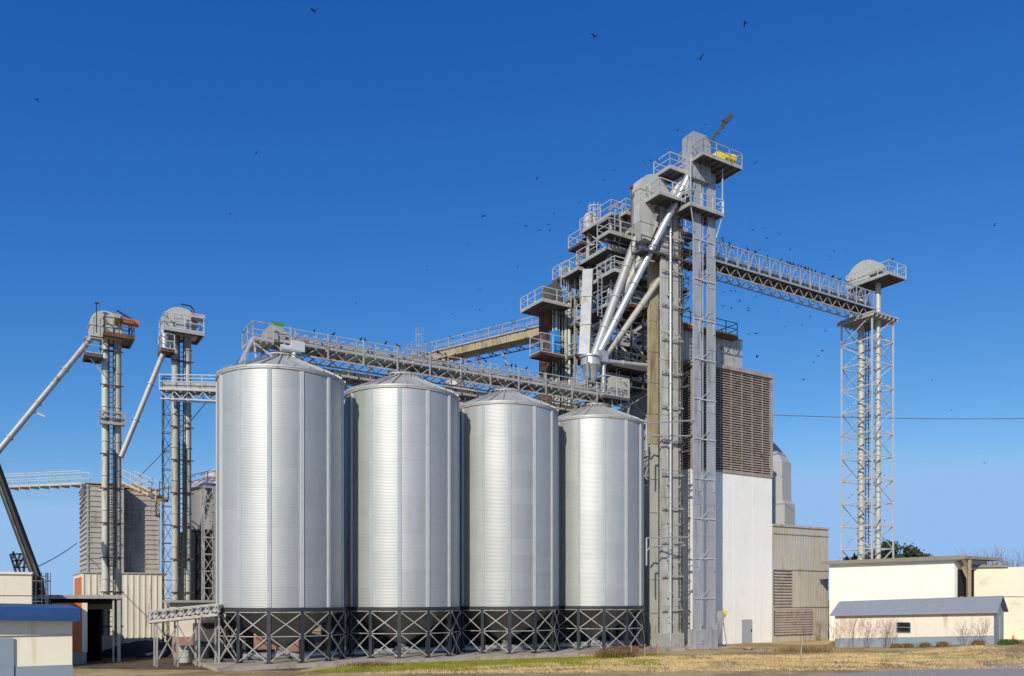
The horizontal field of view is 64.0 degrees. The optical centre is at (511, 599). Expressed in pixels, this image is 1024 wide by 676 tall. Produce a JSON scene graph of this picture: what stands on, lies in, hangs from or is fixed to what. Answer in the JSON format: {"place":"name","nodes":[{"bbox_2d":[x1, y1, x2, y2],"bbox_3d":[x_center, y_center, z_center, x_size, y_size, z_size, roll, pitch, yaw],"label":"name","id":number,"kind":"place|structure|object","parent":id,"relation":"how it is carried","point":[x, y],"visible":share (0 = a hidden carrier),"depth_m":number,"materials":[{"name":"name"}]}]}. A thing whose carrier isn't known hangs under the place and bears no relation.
{"place":"outdoors","nodes":[
{"label":"outdoors","id":0,"kind":"place"},
{"bbox_2d":[73,572,166,642],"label":"ribbed base building","id":1,"kind":"structure","parent":0,"point":[141,595],"depth_m":63.05,"materials":[{"name":"beige metal"}]},
{"bbox_2d":[78,482,124,571],"bbox_3d":[-32.814,-5.407,65.405,2.724,6.914,7.260,0,0,-32],"label":"slatted bin","id":2,"kind":"object","parent":1,"relation":"on","point":[90,526],"visible":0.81,"depth_m":62.24,"materials":[{"name":"metal"}]},
{"bbox_2d":[4,470,89,490],"bbox_3d":[-36.946,-9.145,63.369,9.550,1.193,0.979,0,0,14],"label":"catwalk","id":3,"kind":"object","parent":2,"relation":"attached to","point":[47,486],"visible":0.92,"depth_m":62.85,"materials":[{"name":"paint"}]},
{"bbox_2d":[124,486,160,572],"bbox_3d":[-31.568,-5.462,67.534,3.937,6.823,6.960,0,0,-32],"label":"slatted bin","id":4,"kind":"object","parent":1,"relation":"on","point":[141,533],"visible":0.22,"depth_m":64.97,"materials":[{"name":"metal"}]},
{"bbox_2d":[403,316,538,393],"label":"conveyor","id":5,"kind":"object","parent":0,"point":[500,342],"visible":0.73,"depth_m":78.75,"materials":[{"name":"metal"}]},
{"bbox_2d":[0,0,1023,599],"label":"sky","id":6,"kind":"structure","parent":0,"point":[383,134],"materials":[{"name":"blue"}]},
{"bbox_2d":[73,600,1023,675],"bbox_3d":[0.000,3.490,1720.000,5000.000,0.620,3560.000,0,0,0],"label":"ground","id":7,"kind":"structure","parent":0,"point":[738,649],"depth_m":45.81,"materials":[{"name":"brown plant"}]},
{"bbox_2d":[0,572,50,603],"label":"cream building","id":8,"kind":"structure","parent":7,"relation":"on","point":[16,587],"depth_m":43.76,"materials":[{"name":"paint"}]},
{"bbox_2d":[0,464,44,595],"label":"loader boom","id":9,"kind":"object","parent":8,"relation":"attached to","point":[29,560],"visible":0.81,"depth_m":46.81,"materials":[{"name":"black metal"}]},
{"bbox_2d":[0,603,80,675],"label":"blue roofed shed","id":10,"kind":"structure","parent":7,"relation":"on","point":[35,639],"depth_m":29.37,"materials":[{"name":"beige paint"}]},
{"bbox_2d":[0,638,13,675],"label":"door","id":11,"kind":"structure","parent":10,"relation":"in","point":[6,644],"depth_m":28.88,"materials":[{"name":"blue paint"}]},
{"bbox_2d":[72,634,320,670],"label":"yard","id":12,"kind":"structure","parent":7,"relation":"on","point":[165,663],"depth_m":47.12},
{"bbox_2d":[52,603,86,663],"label":"orange wall","id":13,"kind":"structure","parent":12,"relation":"on","point":[79,642],"depth_m":48.15,"materials":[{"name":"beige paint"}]},
{"bbox_2d":[33,595,121,661],"bbox_3d":[-30.734,1.762,51.720,9.937,4.076,10.500,0,0,-32],"label":"open canopy","id":14,"kind":"object","parent":12,"relation":"on","point":[96,604],"visible":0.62,"depth_m":49.89,"materials":[{"name":"grey metal"}]},
{"bbox_2d":[82,302,138,651],"bbox_3d":[-26.971,-7.851,55.061,3.263,23.303,2.460,0,0,-32],"label":"bucket elevator","id":15,"kind":"object","parent":12,"relation":"on","point":[105,328],"visible":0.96,"depth_m":54.63,"materials":[{"name":"paint"}]},
{"bbox_2d":[0,336,93,453],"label":"grain spout","id":16,"kind":"object","parent":15,"relation":"attached to","point":[36,404],"visible":0.98,"depth_m":51.83,"materials":[{"name":"metal"}]},
{"bbox_2d":[87,640,172,657],"bbox_3d":[-24.637,3.273,54.981,8.684,1.094,3.282,0,0,0],"label":"tarred heap","id":17,"kind":"object","parent":12,"relation":"on","point":[140,649],"visible":0.65,"depth_m":54.02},
{"bbox_2d":[162,376,170,641],"bbox_3d":[-24.104,-5.879,57.433,0.710,19.373,0.710,0,0,-32],"label":"lattice mast","id":18,"kind":"object","parent":12,"relation":"on","point":[163,488],"visible":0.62,"depth_m":57.20,"materials":[{"name":"metal"}]},
{"bbox_2d":[158,304,204,634],"bbox_3d":[-23.204,-8.448,57.404,2.825,24.497,2.460,0,0,-32],"label":"bucket elevator","id":19,"kind":"object","parent":12,"relation":"on","point":[178,325],"visible":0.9,"depth_m":56.96,"materials":[{"name":"grey metal"}]},
{"bbox_2d":[118,351,165,457],"bbox_3d":[-24.939,-13.352,55.442,0.460,7.919,3.230,0,0,44],"label":"grain spout","id":20,"kind":"object","parent":19,"relation":"attached to","point":[137,416],"visible":0.93,"depth_m":55.25,"materials":[{"name":"metal"}]},
{"bbox_2d":[122,469,168,501],"bbox_3d":[-27.051,-8.415,60.369,6.339,2.952,0.967,0,0,45],"label":"catwalk","id":21,"kind":"object","parent":19,"relation":"attached to","point":[145,490],"visible":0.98,"depth_m":60.11,"materials":[{"name":"yellow paint"}]},
{"bbox_2d":[159,374,215,403],"bbox_3d":[-20.378,-13.825,53.844,7.797,2.929,1.174,0,0,34],"label":"link conveyor","id":22,"kind":"object","parent":19,"relation":"attached to","point":[192,389],"visible":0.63,"depth_m":54.18,"materials":[{"name":"metal"}]},
{"bbox_2d":[191,469,215,490],"bbox_3d":[-21.571,-8.929,59.950,3.953,2.444,0.866,0,0,-20],"label":"catwalk","id":23,"kind":"object","parent":19,"relation":"attached to","point":[200,486],"visible":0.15,"depth_m":59.40,"materials":[{"name":"metal"}]},
{"bbox_2d":[148,603,236,666],"bbox_3d":[-18.008,2.004,46.558,4.908,3.592,1.195,0,0,-4],"label":"feed conveyor","id":24,"kind":"object","parent":12,"relation":"on","point":[172,614],"visible":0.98,"depth_m":46.20,"materials":[{"name":"metal"}]},
{"bbox_2d":[180,529,213,599],"bbox_3d":[-23.425,-0.716,64.332,4.655,9.031,6.200,0,0,-32],"label":"dark bin","id":25,"kind":"object","parent":12,"relation":"on","point":[196,562],"visible":0.18,"depth_m":60.96,"materials":[{"name":"metal"}]},
{"bbox_2d":[191,470,215,529],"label":"storage bin","id":26,"kind":"object","parent":12,"relation":"on","point":[196,510],"visible":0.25,"depth_m":65.52,"materials":[{"name":"metal"}]},
{"bbox_2d":[201,485,215,599],"bbox_3d":[-20.558,-1.925,55.516,0.770,11.474,0.770,0,0,-32],"label":"truss mast","id":27,"kind":"object","parent":12,"relation":"on","point":[203,548],"visible":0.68,"depth_m":55.39,"materials":[{"name":"metal"}]},
{"bbox_2d":[193,616,253,657],"bbox_3d":[-18.184,2.425,51.746,3.200,2.750,2.850,0,0,-32],"label":"equipment box","id":28,"kind":"object","parent":12,"relation":"on","point":[207,625],"visible":0.4,"depth_m":50.82,"materials":[{"name":"metal"}]},
{"bbox_2d":[162,600,315,657],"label":"block building","id":29,"kind":"structure","parent":12,"relation":"on","point":[186,626],"depth_m":54.31,"materials":[{"name":"beige paint"}]},
{"bbox_2d":[192,644,690,671],"bbox_3d":[-1.855,3.840,57.044,37.900,0.520,9.300,0,0,-32],"label":"concrete pad","id":30,"kind":"object","parent":7,"relation":"on","point":[229,664],"visible":0.22,"depth_m":49.74,"materials":[{"name":"concrete"}]},
{"bbox_2d":[179,645,193,662],"bbox_3d":[-19.455,3.246,48.866,0.916,1.008,0.940,0,0,-32],"label":"drum","id":31,"kind":"object","parent":30,"relation":"on","point":[187,656],"visible":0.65,"depth_m":48.48,"materials":[{"name":"white plastic"}]},
{"bbox_2d":[197,647,209,658],"bbox_3d":[-18.838,3.321,49.956,0.780,0.857,0.800,0,0,-32],"label":"drum","id":32,"kind":"object","parent":30,"relation":"on","point":[206,655],"visible":0.45,"depth_m":49.65,"materials":[{"name":"black paint"}]},
{"bbox_2d":[213,346,346,663],"bbox_3d":[-13.874,-6.010,49.458,7.765,19.180,7.729,0,0,-32],"label":"grain silo","id":33,"kind":"object","parent":30,"relation":"on","point":[280,501],"visible":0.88,"depth_m":46.34,"materials":[{"name":"metal"}]},
{"bbox_2d":[139,357,240,476],"bbox_3d":[-23.252,-13.107,58.997,0.054,6.469,19.477,0,0,-44],"label":"cable","id":34,"kind":"object","parent":33,"relation":"attached to","point":[180,432],"visible":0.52,"depth_m":60.09,"materials":[{"name":"metal"}]},
{"bbox_2d":[344,365,460,658],"bbox_3d":[-7.174,-6.010,53.624,7.765,19.180,7.729,0,0,-32],"label":"grain silo","id":35,"kind":"object","parent":30,"relation":"on","point":[401,509],"visible":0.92,"depth_m":50.49,"materials":[{"name":"metal"}]},
{"bbox_2d":[238,320,628,409],"bbox_3d":[-3.796,-14.910,55.421,29.180,3.460,3.062,0,0,-32],"label":"drag conveyor","id":36,"kind":"object","parent":35,"relation":"on","point":[273,335],"visible":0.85,"depth_m":53.53,"materials":[{"name":"metal"}]},
{"bbox_2d":[600,362,606,393],"bbox_3d":[6.946,-16.965,62.258,0.468,3.424,0.480,0,0,-32],"label":"feed pipe","id":37,"kind":"object","parent":36,"relation":"on","point":[603,368],"visible":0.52,"depth_m":62.11,"materials":[{"name":"metal"}]},
{"bbox_2d":[242,636,645,659],"bbox_3d":[-2.747,3.220,56.395,30.900,0.760,0.660,0,0,-32],"label":"screw conveyor","id":38,"kind":"object","parent":30,"relation":"on","point":[357,652],"visible":0.48,"depth_m":54.03,"materials":[{"name":"metal"}]},
{"bbox_2d":[459,382,559,653],"bbox_3d":[-0.474,-6.010,57.791,7.765,19.180,7.729,0,0,-32],"label":"grain silo","id":39,"kind":"object","parent":30,"relation":"on","point":[508,515],"visible":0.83,"depth_m":54.62,"materials":[{"name":"metal"}]},
{"bbox_2d":[302,356,574,415],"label":"walkway","id":40,"kind":"structure","parent":39,"relation":"on","point":[351,378],"depth_m":56.92,"materials":[{"name":"metal"}]},
{"bbox_2d":[544,397,646,649],"bbox_3d":[6.226,-6.010,61.958,7.765,19.180,7.729,0,0,-32],"label":"grain silo","id":41,"kind":"object","parent":30,"relation":"on","point":[600,518],"visible":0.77,"depth_m":58.74,"materials":[{"name":"metal"}]},
{"bbox_2d":[584,319,646,413],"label":"end platform","id":42,"kind":"structure","parent":41,"relation":"on","point":[618,382],"depth_m":63.03,"materials":[{"name":"metal"}]},
{"bbox_2d":[579,353,601,382],"bbox_3d":[5.883,-17.419,61.797,1.840,2.020,1.740,0,0,-32],"label":"distributor","id":43,"kind":"object","parent":42,"relation":"attached to","point":[590,365],"visible":0.94,"depth_m":61.34,"materials":[{"name":"metal"}]},
{"bbox_2d":[579,269,592,360],"bbox_3d":[5.754,-22.111,63.460,0.920,7.907,3.844,0,0,10],"label":"grain spout","id":44,"kind":"object","parent":43,"relation":"attached to","point":[585,324],"visible":0.98,"depth_m":63.04,"materials":[{"name":"metal"}]},
{"bbox_2d":[597,349,607,362],"bbox_3d":[6.730,-18.378,62.094,0.950,0.850,0.650,0,0,-32],"label":"diverter box","id":45,"kind":"object","parent":43,"relation":"attached to","point":[604,355],"visible":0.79,"depth_m":61.82,"materials":[{"name":"metal"}]},
{"bbox_2d":[608,359,647,366],"bbox_3d":[8.499,-18.169,62.930,4.237,0.430,0.440,0,0,-22],"label":"overhead pipe","id":46,"kind":"object","parent":43,"relation":"attached to","point":[623,363],"visible":0.86,"depth_m":62.92,"materials":[{"name":"metal"}]},
{"bbox_2d":[612,324,668,643],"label":"stair shaft","id":47,"kind":"object","parent":30,"relation":"on","point":[641,403],"visible":0.06,"depth_m":68.83,"materials":[{"name":"metal"}]},
{"bbox_2d":[647,245,659,645],"bbox_3d":[10.989,-11.990,64.066,1.518,31.981,1.200,0,0,-32],"label":"tan elevator leg","id":48,"kind":"object","parent":30,"relation":"on","point":[653,363],"visible":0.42,"depth_m":63.73,"materials":[{"name":"paint"}]},
{"bbox_2d":[605,277,659,356],"bbox_3d":[9.227,-21.616,63.088,5.032,6.778,0.600,0,0,-14],"label":"grain spout","id":49,"kind":"object","parent":48,"relation":"attached to","point":[632,317],"visible":0.88,"depth_m":62.93,"materials":[{"name":"beige paint"}]},
{"bbox_2d":[629,174,689,646],"bbox_3d":[11.558,-14.248,62.695,5.582,36.296,2.930,0,0,-32],"label":"bucket elevator","id":50,"kind":"object","parent":30,"relation":"on","point":[651,194],"visible":0.93,"depth_m":62.94,"materials":[{"name":"grey paint"}]},
{"bbox_2d":[599,174,689,349],"bbox_3d":[9.948,-25.285,62.241,7.456,14.028,0.660,0,0,-3],"label":"grain spout","id":51,"kind":"object","parent":50,"relation":"attached to","point":[632,287],"visible":0.88,"depth_m":62.02,"materials":[{"name":"metal"}]},
{"bbox_2d":[622,178,681,294],"bbox_3d":[10.835,-28.062,63.499,5.054,8.574,0.800,0,0,14],"label":"grain spout","id":52,"kind":"object","parent":50,"relation":"attached to","point":[635,266],"visible":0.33,"depth_m":63.44,"materials":[{"name":"metal"}]},
{"bbox_2d":[646,536,688,564],"bbox_3d":[11.246,-3.643,61.630,4.298,2.297,1.510,0,0,-32],"label":"conduit run","id":53,"kind":"object","parent":50,"relation":"attached to","point":[662,545],"visible":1,"depth_m":61.51,"materials":[{"name":"metal"}]},
{"bbox_2d":[631,234,705,271],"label":"link walkway","id":54,"kind":"structure","parent":50,"relation":"attached to","point":[657,255],"depth_m":62.75,"materials":[{"name":"metal"}]},
{"bbox_2d":[668,218,672,640],"bbox_3d":[12.158,-13.108,62.850,0.304,32.615,0.320,0,0,-32],"label":"white downpipe","id":55,"kind":"object","parent":50,"relation":"attached to","point":[670,442],"visible":0.97,"depth_m":62.77,"materials":[{"name":"metal"}]},
{"bbox_2d":[658,295,689,624],"bbox_3d":[12.490,-10.695,64.340,0.490,25.290,3.723,0,0,-32],"label":"access bracing","id":56,"kind":"object","parent":50,"relation":"attached to","point":[687,450],"visible":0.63,"depth_m":63.24,"materials":[{"name":"metal"}]},
{"bbox_2d":[653,113,742,649],"bbox_3d":[14.686,-17.331,63.362,6.776,42.461,3.560,0,0,-32],"label":"bucket elevator","id":57,"kind":"object","parent":30,"relation":"on","point":[702,166],"visible":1,"depth_m":62.89,"materials":[{"name":"grey paint"}]},
{"bbox_2d":[646,419,694,450],"bbox_3d":[11.493,-12.301,61.783,4.880,2.832,1.510,0,0,-32],"label":"conduit run","id":58,"kind":"object","parent":57,"relation":"attached to","point":[665,435],"visible":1,"depth_m":61.76,"materials":[{"name":"metal"}]},
{"bbox_2d":[321,606,572,650],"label":"backing wall","id":59,"kind":"structure","parent":7,"relation":"on","point":[384,639],"depth_m":61.78,"materials":[{"name":"metal"}]},
{"bbox_2d":[445,380,476,403],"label":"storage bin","id":60,"kind":"object","parent":7,"relation":"on","point":[456,382],"visible":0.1,"depth_m":70.32,"materials":[{"name":"metal"}]},
{"bbox_2d":[292,654,661,673],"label":"grass verge","id":61,"kind":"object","parent":7,"relation":"on","point":[397,669],"depth_m":46.44,"materials":[{"name":"plant"}]},
{"bbox_2d":[337,660,402,667],"bbox_3d":[-8.243,3.673,46.791,5.133,0.294,2.670,0,0,0],"label":"dry brush","id":62,"kind":"object","parent":61,"relation":"on","point":[368,664],"visible":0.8,"depth_m":46.48,"materials":[{"name":"plant"}]},
{"bbox_2d":[579,653,600,656],"bbox_3d":[5.545,3.710,54.865,2.100,0.180,0.820,0,0,0],"label":"stone block","id":63,"kind":"object","parent":61,"relation":"on","point":[584,654],"depth_m":54.48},
{"bbox_2d":[588,648,643,658],"bbox_3d":[6.757,3.508,53.382,3.975,0.625,2.308,0,0,0],"label":"dry brush","id":64,"kind":"object","parent":61,"relation":"on","point":[612,653],"visible":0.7,"depth_m":52.95,"materials":[{"name":"plant"}]},
{"bbox_2d":[631,643,657,655],"bbox_3d":[8.937,3.401,55.296,0.133,0.802,3.892,0,0,37],"label":"net fence","id":65,"kind":"object","parent":61,"relation":"on","point":[647,653],"visible":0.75,"depth_m":55.23,"materials":[{"name":"wood"}]},
{"bbox_2d":[561,202,605,640],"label":"bucket elevator","id":66,"kind":"object","parent":7,"relation":"on","point":[575,272],"visible":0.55,"depth_m":68.87,"materials":[{"name":"paint"}]},
{"bbox_2d":[520,265,573,408],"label":"rusty tower","id":67,"kind":"structure","parent":66,"relation":"attached to","point":[551,308],"depth_m":69.77,"materials":[{"name":"metal"}]},
{"bbox_2d":[552,260,603,408],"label":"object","id":68,"kind":"object","parent":67,"relation":"attached to","point":[575,355],"visible":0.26,"depth_m":69.81,"materials":[{"name":"metal"}]},
{"bbox_2d":[603,644,642,653],"bbox_3d":[7.590,3.480,57.273,2.918,0.680,2.227,0,0,0],"label":"dry brush","id":69,"kind":"object","parent":7,"relation":"on","point":[621,647],"visible":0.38,"depth_m":57.18,"materials":[{"name":"plant"}]},
{"bbox_2d":[225,644,1023,674],"bbox_3d":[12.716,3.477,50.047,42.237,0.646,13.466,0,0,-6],"label":"dry grass","id":70,"kind":"structure","parent":7,"relation":"on","point":[870,656],"depth_m":48.52,"materials":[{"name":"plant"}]},
{"bbox_2d":[576,199,705,640],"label":"support tower","id":71,"kind":"structure","parent":7,"relation":"on","point":[594,260],"depth_m":66.73,"materials":[{"name":"metal"}]},
{"bbox_2d":[596,198,692,389],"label":"gantry","id":72,"kind":"object","parent":71,"relation":"attached to","point":[625,236],"visible":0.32,"depth_m":65.35,"materials":[{"name":"metal"}]},
{"bbox_2d":[590,236,639,353],"bbox_3d":[7.959,-23.237,63.242,5.151,10.582,0.840,0,0,-34],"label":"grain spout","id":73,"kind":"object","parent":72,"relation":"attached to","point":[615,296],"visible":0.84,"depth_m":62.99,"materials":[{"name":"metal"}]},
{"bbox_2d":[681,358,773,643],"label":"process tower","id":74,"kind":"structure","parent":7,"relation":"on","point":[743,538],"depth_m":70.86,"materials":[{"name":"metal"}]},
{"bbox_2d":[668,325,742,368],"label":"roof penthouse","id":75,"kind":"object","parent":74,"relation":"on","point":[728,353],"visible":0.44,"depth_m":71.01,"materials":[{"name":"metal"}]},
{"bbox_2d":[668,311,737,340],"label":"rusty service platform","id":76,"kind":"structure","parent":75,"relation":"on","point":[725,335],"depth_m":70.31,"materials":[{"name":"metal"}]},
{"bbox_2d":[742,619,751,642],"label":"door","id":77,"kind":"structure","parent":74,"relation":"in","point":[746,624],"depth_m":71.43,"materials":[{"name":"grey paint"}]},
{"bbox_2d":[769,439,794,524],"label":"stepped tank","id":78,"kind":"object","parent":7,"relation":"on","point":[783,508],"visible":0.23,"depth_m":84.12,"materials":[{"name":"metal"}]},
{"bbox_2d":[747,646,842,652],"bbox_3d":[20.922,3.618,59.444,7.321,0.405,4.047,0,0,-7],"label":"dry brush","id":79,"kind":"object","parent":7,"relation":"on","point":[806,650],"visible":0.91,"depth_m":59.15,"materials":[{"name":"plant"}]},
{"bbox_2d":[772,524,829,641],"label":"ribbed annex","id":80,"kind":"object","parent":7,"relation":"on","point":[799,585],"visible":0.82,"depth_m":75.10,"materials":[{"name":"metal"}]},
{"bbox_2d":[814,619,826,640],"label":"bare shrub","id":81,"kind":"object","parent":7,"relation":"on","point":[819,625],"visible":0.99,"depth_m":74.09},
{"bbox_2d":[821,619,845,646],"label":"bare shrub","id":82,"kind":"object","parent":7,"relation":"on","point":[833,631],"visible":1,"depth_m":65.05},
{"bbox_2d":[830,608,865,647],"bbox_3d":[26.425,2.218,64.630,3.110,3.215,1.684,0,0,13],"label":"bare shrub","id":83,"kind":"object","parent":7,"relation":"on","point":[851,626],"visible":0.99,"depth_m":64.47,"materials":[{"name":"plant"}]},
{"bbox_2d":[836,310,898,559],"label":"lattice tower","id":84,"kind":"structure","parent":7,"relation":"on","point":[872,317],"depth_m":75.19,"materials":[{"name":"metal"}]},
{"bbox_2d":[701,241,873,318],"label":"conveyor bridge","id":85,"kind":"structure","parent":84,"relation":"on","point":[737,270],"depth_m":69.38,"materials":[{"name":"metal"}]},
{"bbox_2d":[778,415,1023,418],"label":"cable","id":86,"kind":"object","parent":84,"relation":"attached to","point":[896,418],"visible":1,"depth_m":74.93,"materials":[{"name":"metal"}]},
{"bbox_2d":[863,615,885,647],"bbox_3d":[28.035,2.407,63.410,1.886,2.823,1.244,0,0,22],"label":"bare shrub","id":87,"kind":"object","parent":7,"relation":"on","point":[868,630],"visible":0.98,"depth_m":63.45,"materials":[{"name":"plant"}]},
{"bbox_2d":[846,260,905,559],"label":"bucket elevator","id":88,"kind":"object","parent":7,"relation":"on","point":[875,276],"visible":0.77,"depth_m":75.46,"materials":[{"name":"paint"}]},
{"bbox_2d":[848,539,906,559],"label":"tree","id":89,"kind":"object","parent":7,"relation":"on","point":[884,544],"visible":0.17,"depth_m":103.87,"materials":[{"name":"green plant"}]},
{"bbox_2d":[879,614,906,647],"bbox_3d":[28.869,2.382,62.447,2.277,2.780,1.898,0,0,-39],"label":"bare shrub","id":90,"kind":"object","parent":7,"relation":"on","point":[887,633],"visible":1,"depth_m":62.66,"materials":[{"name":"plant"}]},
{"bbox_2d":[900,643,917,647],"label":"weed clump","id":91,"kind":"object","parent":7,"relation":"on","point":[905,645],"visible":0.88,"depth_m":61.59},
{"bbox_2d":[896,544,923,557],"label":"tree","id":92,"kind":"object","parent":7,"relation":"on","point":[913,551],"visible":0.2,"depth_m":106.16,"materials":[{"name":"green plant"}]},
{"bbox_2d":[821,555,1002,640],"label":"white warehouse","id":93,"kind":"structure","parent":7,"relation":"on","point":[905,578],"depth_m":68.52,"materials":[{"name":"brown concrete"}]},
{"bbox_2d":[958,569,973,596],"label":"dark doorway","id":94,"kind":"structure","parent":93,"relation":"in","point":[961,577],"depth_m":65.65,"materials":[{"name":"black"}]},
{"bbox_2d":[830,596,1008,646],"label":"gabled shed","id":95,"kind":"structure","parent":7,"relation":"on","point":[931,620],"depth_m":62.21,"materials":[{"name":"grey shingle"},{"name":"blue grey paint"},{"name":"pale cream-pink paint"}]},
{"bbox_2d":[896,622,910,632],"bbox_3d":[29.969,2.122,62.720,1.009,0.799,0.070,0,0,39],"label":"window","id":96,"kind":"structure","parent":95,"relation":"in","point":[905,627],"depth_m":62.70,"materials":[{"name":"black glass"}]},
{"bbox_2d":[999,616,1001,640],"bbox_3d":[36.213,2.208,60.803,0.040,2.000,0.950,0,0,39],"label":"door","id":97,"kind":"structure","parent":95,"relation":"in","point":[1000,617],"depth_m":60.80,"materials":[{"name":"grey paint"}]},
{"bbox_2d":[917,642,934,647],"bbox_3d":[30.793,3.361,60.945,1.181,0.403,1.189,0,0,38],"label":"weed clump","id":98,"kind":"object","parent":7,"relation":"on","point":[924,644],"visible":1,"depth_m":60.85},
{"bbox_2d":[935,641,951,646],"bbox_3d":[31.729,3.260,60.201,1.163,0.404,1.200,0,0,27],"label":"weed clump","id":99,"kind":"object","parent":7,"relation":"on","point":[942,644],"visible":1,"depth_m":60.16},
{"bbox_2d":[955,619,972,644],"bbox_3d":[32.862,2.363,59.521,1.298,2.001,1.494,0,0,0],"label":"bare shrub","id":100,"kind":"object","parent":7,"relation":"on","point":[964,632],"visible":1,"depth_m":59.47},
{"bbox_2d":[968,640,988,645],"bbox_3d":[33.474,3.090,58.852,1.277,0.404,1.062,0,0,0],"label":"weed clump","id":101,"kind":"object","parent":7,"relation":"on","point":[978,642],"visible":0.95,"depth_m":58.68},
{"bbox_2d":[971,616,999,640],"bbox_3d":[33.864,2.232,58.824,2.169,2.134,1.501,0,0,14],"label":"bare shrub","id":102,"kind":"object","parent":7,"relation":"on","point":[982,628],"visible":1,"depth_m":58.66,"materials":[{"name":"plant"}]},
{"bbox_2d":[971,564,1023,638],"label":"cream warehouse","id":103,"kind":"structure","parent":7,"relation":"on","point":[1006,582],"depth_m":65.72,"materials":[{"name":"paint"}]},
{"bbox_2d":[985,547,1023,566],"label":"bare tree","id":104,"kind":"object","parent":7,"relation":"on","point":[1005,559],"visible":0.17,"depth_m":112.52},
{"bbox_2d":[997,639,1012,644],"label":"weed clump","id":105,"kind":"object","parent":7,"relation":"on","point":[1004,642],"visible":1,"depth_m":58.05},
{"bbox_2d":[996,548,1023,566],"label":"bare tree","id":106,"kind":"object","parent":7,"relation":"on","point":[1012,560],"visible":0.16,"depth_m":112.35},
{"bbox_2d":[1006,639,1023,644],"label":"weed clump","id":107,"kind":"object","parent":7,"relation":"on","point":[1015,642],"visible":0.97,"depth_m":58.05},
{"bbox_2d":[573,405,609,641],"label":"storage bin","id":108,"kind":"object","parent":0,"point":[584,638],"visible":0.04,"depth_m":71.22,"materials":[{"name":"metal"}]},
{"bbox_2d":[798,662,1023,675],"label":"road","id":109,"kind":"structure","parent":0,"point":[988,671],"depth_m":42.62,"materials":[{"name":"asphalt"}]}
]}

